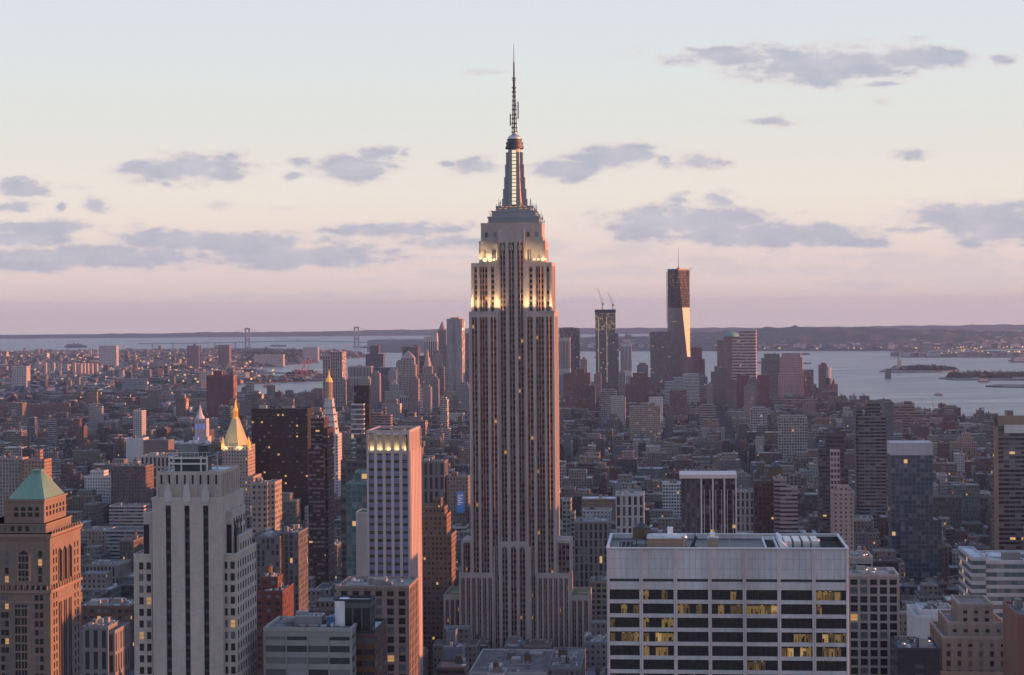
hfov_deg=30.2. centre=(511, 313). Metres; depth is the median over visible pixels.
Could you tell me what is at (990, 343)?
hillside buildings
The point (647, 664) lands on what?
window
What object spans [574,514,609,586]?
loft building
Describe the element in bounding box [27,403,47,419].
apartment building
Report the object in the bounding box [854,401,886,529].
apartment tower
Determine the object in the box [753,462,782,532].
apartment building
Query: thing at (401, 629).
window
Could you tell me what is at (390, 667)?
window
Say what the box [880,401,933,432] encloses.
office building
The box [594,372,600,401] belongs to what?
downtown tower
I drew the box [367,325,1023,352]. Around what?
island hills
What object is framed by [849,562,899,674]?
office building
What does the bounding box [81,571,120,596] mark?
building
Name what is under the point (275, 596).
brick building
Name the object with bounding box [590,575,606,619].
loft building
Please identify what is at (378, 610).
window
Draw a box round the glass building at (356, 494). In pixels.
[346,469,366,576]
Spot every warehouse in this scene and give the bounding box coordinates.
[126,435,148,462]
[143,437,173,454]
[307,378,322,380]
[469,649,553,674]
[547,646,585,674]
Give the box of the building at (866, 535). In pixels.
[854,519,879,554]
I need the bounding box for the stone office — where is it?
[337,576,418,674]
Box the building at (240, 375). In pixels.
[234,373,243,377]
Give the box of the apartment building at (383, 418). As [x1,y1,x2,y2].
[371,407,392,433]
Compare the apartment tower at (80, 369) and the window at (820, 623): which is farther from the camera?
the apartment tower at (80, 369)
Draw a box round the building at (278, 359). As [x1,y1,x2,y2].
[254,354,284,365]
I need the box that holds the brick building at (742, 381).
[736,374,748,408]
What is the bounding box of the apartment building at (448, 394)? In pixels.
[443,390,457,400]
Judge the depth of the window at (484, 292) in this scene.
1279.54 m
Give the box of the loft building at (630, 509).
[615,489,644,532]
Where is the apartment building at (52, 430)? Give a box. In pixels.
[48,418,56,445]
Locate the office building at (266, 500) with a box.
[251,478,281,535]
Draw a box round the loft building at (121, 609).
[81,597,134,668]
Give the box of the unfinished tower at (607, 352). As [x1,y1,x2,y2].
[595,309,618,395]
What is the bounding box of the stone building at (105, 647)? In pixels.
[81,617,129,674]
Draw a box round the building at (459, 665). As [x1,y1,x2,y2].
[437,654,468,674]
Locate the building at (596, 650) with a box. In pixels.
[584,634,606,674]
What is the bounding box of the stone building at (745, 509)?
[737,485,752,531]
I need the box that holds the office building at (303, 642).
[263,610,356,674]
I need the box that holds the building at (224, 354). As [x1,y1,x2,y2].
[218,345,230,365]
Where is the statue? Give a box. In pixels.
[891,351,906,369]
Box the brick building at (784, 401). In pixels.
[782,399,823,404]
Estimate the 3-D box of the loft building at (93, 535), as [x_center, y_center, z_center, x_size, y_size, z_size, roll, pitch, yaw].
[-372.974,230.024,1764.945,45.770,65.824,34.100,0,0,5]
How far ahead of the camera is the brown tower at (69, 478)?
2302.56 m
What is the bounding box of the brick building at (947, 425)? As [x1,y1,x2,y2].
[938,421,963,431]
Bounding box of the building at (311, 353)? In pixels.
[303,347,318,359]
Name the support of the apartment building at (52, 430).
on the ground at (723, 422)
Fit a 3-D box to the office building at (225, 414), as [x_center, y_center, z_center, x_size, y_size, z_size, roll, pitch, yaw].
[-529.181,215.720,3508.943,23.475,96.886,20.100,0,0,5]
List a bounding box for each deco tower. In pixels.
[133,441,256,674]
[422,497,456,674]
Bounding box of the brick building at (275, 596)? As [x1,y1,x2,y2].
[257,563,293,674]
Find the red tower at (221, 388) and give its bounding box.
[206,371,236,420]
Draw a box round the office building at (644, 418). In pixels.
[629,401,660,444]
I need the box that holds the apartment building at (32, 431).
[28,416,37,445]
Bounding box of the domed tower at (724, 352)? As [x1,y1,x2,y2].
[714,331,738,378]
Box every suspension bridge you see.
[0,386,66,399]
[138,327,415,348]
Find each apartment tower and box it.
[44,363,46,374]
[47,364,50,373]
[52,363,55,372]
[73,363,75,375]
[76,363,78,373]
[79,364,82,373]
[82,363,85,373]
[86,363,88,375]
[90,363,93,374]
[95,363,97,374]
[817,433,847,532]
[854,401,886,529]
[991,413,1023,549]
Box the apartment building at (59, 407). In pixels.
[48,402,70,411]
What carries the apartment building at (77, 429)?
on the ground at (723, 422)
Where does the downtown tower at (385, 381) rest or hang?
on the ground at (723, 422)
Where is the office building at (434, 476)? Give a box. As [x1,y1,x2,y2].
[421,457,447,510]
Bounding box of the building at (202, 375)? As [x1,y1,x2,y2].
[199,372,212,384]
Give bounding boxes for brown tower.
[56,462,81,489]
[818,363,837,397]
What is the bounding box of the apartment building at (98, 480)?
[84,468,110,503]
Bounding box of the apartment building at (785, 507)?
[772,474,797,532]
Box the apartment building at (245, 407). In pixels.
[237,399,251,414]
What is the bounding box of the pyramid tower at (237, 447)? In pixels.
[221,400,260,506]
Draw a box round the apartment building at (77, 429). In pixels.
[69,418,86,448]
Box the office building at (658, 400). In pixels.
[649,396,662,421]
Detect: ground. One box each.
[568,381,752,487]
[879,369,959,372]
[939,375,1023,380]
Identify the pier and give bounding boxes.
[900,356,1023,357]
[985,384,1023,387]
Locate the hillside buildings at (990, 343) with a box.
[558,332,1023,348]
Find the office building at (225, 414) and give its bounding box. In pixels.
[218,404,232,434]
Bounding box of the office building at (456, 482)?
[447,471,469,523]
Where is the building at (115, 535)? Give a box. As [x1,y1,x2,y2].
[106,526,143,558]
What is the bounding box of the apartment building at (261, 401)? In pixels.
[258,398,268,406]
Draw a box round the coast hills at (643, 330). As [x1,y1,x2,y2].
[0,324,1023,338]
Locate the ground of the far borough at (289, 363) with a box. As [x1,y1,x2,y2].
[2,348,361,397]
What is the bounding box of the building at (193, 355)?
[187,345,200,365]
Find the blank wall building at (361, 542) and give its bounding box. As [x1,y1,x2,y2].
[356,508,367,575]
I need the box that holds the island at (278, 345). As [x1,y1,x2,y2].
[270,345,286,346]
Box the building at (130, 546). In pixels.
[119,530,142,572]
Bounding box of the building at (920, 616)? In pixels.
[907,600,950,636]
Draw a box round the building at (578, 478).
[562,469,592,492]
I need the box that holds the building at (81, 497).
[70,489,101,510]
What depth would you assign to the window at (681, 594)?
544.31 m
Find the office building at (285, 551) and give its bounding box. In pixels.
[252,524,307,615]
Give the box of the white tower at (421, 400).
[420,385,422,412]
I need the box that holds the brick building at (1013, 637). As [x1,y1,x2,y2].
[1002,597,1023,674]
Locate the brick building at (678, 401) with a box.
[669,389,686,414]
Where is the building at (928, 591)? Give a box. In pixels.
[914,582,943,601]
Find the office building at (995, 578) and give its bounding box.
[958,546,1023,619]
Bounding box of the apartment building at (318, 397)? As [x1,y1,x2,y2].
[314,387,322,406]
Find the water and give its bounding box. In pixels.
[0,331,1023,415]
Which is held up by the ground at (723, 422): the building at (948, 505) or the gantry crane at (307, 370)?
the building at (948, 505)
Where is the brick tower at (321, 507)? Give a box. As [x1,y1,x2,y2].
[308,415,334,586]
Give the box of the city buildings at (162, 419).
[0,381,1012,674]
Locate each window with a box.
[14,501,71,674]
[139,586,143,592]
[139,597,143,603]
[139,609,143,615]
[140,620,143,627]
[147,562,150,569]
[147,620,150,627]
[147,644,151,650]
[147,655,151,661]
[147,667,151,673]
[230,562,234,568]
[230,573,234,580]
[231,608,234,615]
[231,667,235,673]
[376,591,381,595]
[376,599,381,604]
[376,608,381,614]
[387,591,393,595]
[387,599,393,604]
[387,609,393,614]
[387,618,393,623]
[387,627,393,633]
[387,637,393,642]
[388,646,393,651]
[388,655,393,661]
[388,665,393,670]
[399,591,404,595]
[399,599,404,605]
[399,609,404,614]
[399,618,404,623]
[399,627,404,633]
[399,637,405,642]
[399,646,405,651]
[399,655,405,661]
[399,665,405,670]
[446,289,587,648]
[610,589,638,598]
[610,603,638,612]
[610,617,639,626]
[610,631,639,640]
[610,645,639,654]
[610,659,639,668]
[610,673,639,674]
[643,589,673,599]
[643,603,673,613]
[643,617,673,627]
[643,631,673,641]
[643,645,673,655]
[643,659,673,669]
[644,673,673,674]
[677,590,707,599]
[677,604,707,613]
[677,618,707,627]
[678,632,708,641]
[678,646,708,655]
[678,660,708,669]
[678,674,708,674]
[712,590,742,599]
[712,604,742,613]
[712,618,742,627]
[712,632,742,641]
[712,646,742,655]
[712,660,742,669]
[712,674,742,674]
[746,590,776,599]
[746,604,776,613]
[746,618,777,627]
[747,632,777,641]
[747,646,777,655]
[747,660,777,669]
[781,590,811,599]
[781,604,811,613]
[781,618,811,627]
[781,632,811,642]
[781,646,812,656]
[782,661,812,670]
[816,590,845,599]
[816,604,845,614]
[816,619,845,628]
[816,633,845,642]
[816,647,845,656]
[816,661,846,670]
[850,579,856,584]
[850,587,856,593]
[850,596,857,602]
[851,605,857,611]
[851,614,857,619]
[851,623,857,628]
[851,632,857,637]
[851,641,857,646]
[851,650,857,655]
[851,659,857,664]
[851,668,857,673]
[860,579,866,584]
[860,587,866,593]
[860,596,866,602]
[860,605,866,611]
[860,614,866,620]
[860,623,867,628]
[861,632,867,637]
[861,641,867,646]
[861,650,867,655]
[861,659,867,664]
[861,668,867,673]
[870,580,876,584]
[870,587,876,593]
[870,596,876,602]
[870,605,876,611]
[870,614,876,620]
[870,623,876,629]
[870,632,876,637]
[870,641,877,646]
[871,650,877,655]
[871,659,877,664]
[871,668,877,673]
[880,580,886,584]
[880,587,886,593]
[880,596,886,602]
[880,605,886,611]
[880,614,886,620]
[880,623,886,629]
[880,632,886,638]
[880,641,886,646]
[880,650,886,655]
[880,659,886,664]
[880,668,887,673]
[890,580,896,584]
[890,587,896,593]
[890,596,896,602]
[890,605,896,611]
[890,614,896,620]
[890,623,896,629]
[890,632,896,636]
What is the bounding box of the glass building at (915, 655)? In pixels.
[890,635,939,674]
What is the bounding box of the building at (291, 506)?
[282,492,300,526]
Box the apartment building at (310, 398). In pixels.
[305,391,314,406]
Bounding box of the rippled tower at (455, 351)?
[447,317,464,390]
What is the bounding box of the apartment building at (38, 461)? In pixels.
[21,449,51,481]
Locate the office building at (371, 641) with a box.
[335,595,386,674]
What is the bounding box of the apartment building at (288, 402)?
[282,397,294,406]
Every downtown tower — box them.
[346,379,353,400]
[359,376,371,409]
[371,371,380,408]
[381,375,389,401]
[388,368,396,383]
[396,360,400,390]
[408,376,419,416]
[423,385,431,412]
[431,376,439,405]
[438,365,444,395]
[440,397,448,426]
[458,382,469,408]
[465,357,468,383]
[580,357,587,371]
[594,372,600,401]
[600,389,616,426]
[611,396,625,428]
[618,370,625,395]
[637,363,647,372]
[665,405,672,438]
[699,374,707,398]
[699,404,715,436]
[707,382,712,403]
[727,379,736,413]
[744,385,754,417]
[750,407,766,430]
[777,415,807,460]
[802,401,815,414]
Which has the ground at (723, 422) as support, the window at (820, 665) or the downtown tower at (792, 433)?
the downtown tower at (792, 433)
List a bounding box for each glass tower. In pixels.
[251,405,313,525]
[351,403,364,457]
[354,385,370,433]
[887,440,941,583]
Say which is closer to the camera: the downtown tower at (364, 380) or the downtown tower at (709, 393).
the downtown tower at (709, 393)
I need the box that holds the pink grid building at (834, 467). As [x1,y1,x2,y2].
[830,449,839,522]
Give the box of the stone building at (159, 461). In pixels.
[140,452,176,496]
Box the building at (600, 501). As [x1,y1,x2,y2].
[581,494,615,518]
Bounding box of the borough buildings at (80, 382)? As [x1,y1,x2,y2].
[0,344,365,396]
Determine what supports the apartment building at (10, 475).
on the ground at (723, 422)
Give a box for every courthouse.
[385,383,403,402]
[399,395,408,408]
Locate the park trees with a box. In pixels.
[171,427,744,456]
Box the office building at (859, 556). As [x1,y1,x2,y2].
[849,546,872,566]
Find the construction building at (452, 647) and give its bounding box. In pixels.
[443,628,465,659]
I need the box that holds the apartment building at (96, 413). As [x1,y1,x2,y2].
[89,405,103,428]
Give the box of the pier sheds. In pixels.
[890,350,1023,360]
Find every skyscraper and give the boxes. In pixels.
[444,47,591,648]
[666,250,692,380]
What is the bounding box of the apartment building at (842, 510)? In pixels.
[831,484,853,550]
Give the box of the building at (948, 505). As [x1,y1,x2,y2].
[933,490,961,527]
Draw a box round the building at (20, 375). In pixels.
[12,366,29,388]
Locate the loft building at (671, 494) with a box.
[663,480,680,516]
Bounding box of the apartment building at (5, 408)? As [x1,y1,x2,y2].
[0,405,10,415]
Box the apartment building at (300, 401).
[294,395,305,406]
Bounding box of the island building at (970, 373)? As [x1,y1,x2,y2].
[965,369,981,376]
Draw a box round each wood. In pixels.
[0,348,364,388]
[890,364,956,369]
[944,370,1023,377]
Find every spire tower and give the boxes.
[399,351,416,395]
[418,349,435,388]
[438,321,446,387]
[465,328,468,356]
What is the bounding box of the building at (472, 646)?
[433,625,479,674]
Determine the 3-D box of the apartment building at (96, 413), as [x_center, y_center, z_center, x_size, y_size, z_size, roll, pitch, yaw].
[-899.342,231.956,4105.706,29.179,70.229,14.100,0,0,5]
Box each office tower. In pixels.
[323,350,346,406]
[341,434,369,580]
[348,365,372,393]
[366,345,384,366]
[366,426,422,674]
[373,366,397,383]
[402,346,418,375]
[419,355,425,373]
[424,332,437,365]
[432,349,442,375]
[558,337,570,394]
[559,327,579,372]
[564,368,590,407]
[587,384,594,410]
[606,522,849,674]
[620,338,631,383]
[625,372,656,402]
[650,331,671,389]
[679,471,736,532]
[682,356,692,376]
[691,347,704,375]
[711,367,728,409]
[732,330,756,380]
[748,377,757,406]
[761,353,779,392]
[778,353,803,398]
[803,369,815,398]
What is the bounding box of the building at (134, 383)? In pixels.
[122,378,146,389]
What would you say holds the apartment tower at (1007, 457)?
on the ground at (723, 422)
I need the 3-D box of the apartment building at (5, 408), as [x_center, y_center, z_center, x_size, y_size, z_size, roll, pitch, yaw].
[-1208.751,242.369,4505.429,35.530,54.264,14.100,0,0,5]
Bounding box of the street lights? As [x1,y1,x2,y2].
[10,346,1022,389]
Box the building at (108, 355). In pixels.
[99,345,118,365]
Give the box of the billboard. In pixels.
[457,492,464,512]
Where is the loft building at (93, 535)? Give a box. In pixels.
[81,526,139,550]
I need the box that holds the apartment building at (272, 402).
[267,397,277,406]
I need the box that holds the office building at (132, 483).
[111,463,153,508]
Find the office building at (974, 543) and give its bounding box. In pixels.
[957,541,985,546]
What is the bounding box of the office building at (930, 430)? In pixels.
[908,427,931,434]
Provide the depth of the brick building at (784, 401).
4894.55 m
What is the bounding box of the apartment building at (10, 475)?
[0,451,27,516]
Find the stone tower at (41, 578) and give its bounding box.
[0,469,82,674]
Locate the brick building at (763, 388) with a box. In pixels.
[757,374,768,406]
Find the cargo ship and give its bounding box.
[65,341,86,347]
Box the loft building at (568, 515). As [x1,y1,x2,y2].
[562,497,575,561]
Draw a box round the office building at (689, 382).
[665,373,698,406]
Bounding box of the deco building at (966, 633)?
[930,595,1002,674]
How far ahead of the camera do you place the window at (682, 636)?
544.31 m
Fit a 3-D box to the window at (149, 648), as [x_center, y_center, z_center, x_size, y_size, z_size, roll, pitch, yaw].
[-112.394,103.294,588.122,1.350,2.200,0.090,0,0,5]
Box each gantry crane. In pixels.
[260,360,271,376]
[301,360,312,375]
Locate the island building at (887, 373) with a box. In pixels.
[885,369,890,377]
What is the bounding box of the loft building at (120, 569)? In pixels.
[82,558,130,583]
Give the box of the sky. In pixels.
[0,0,1023,334]
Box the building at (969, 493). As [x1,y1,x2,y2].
[950,478,979,520]
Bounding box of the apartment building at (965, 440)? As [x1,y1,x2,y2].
[950,433,977,461]
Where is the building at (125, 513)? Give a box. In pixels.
[109,499,149,526]
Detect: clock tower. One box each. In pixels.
[193,405,210,442]
[322,372,341,496]
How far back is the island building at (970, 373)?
7290.28 m

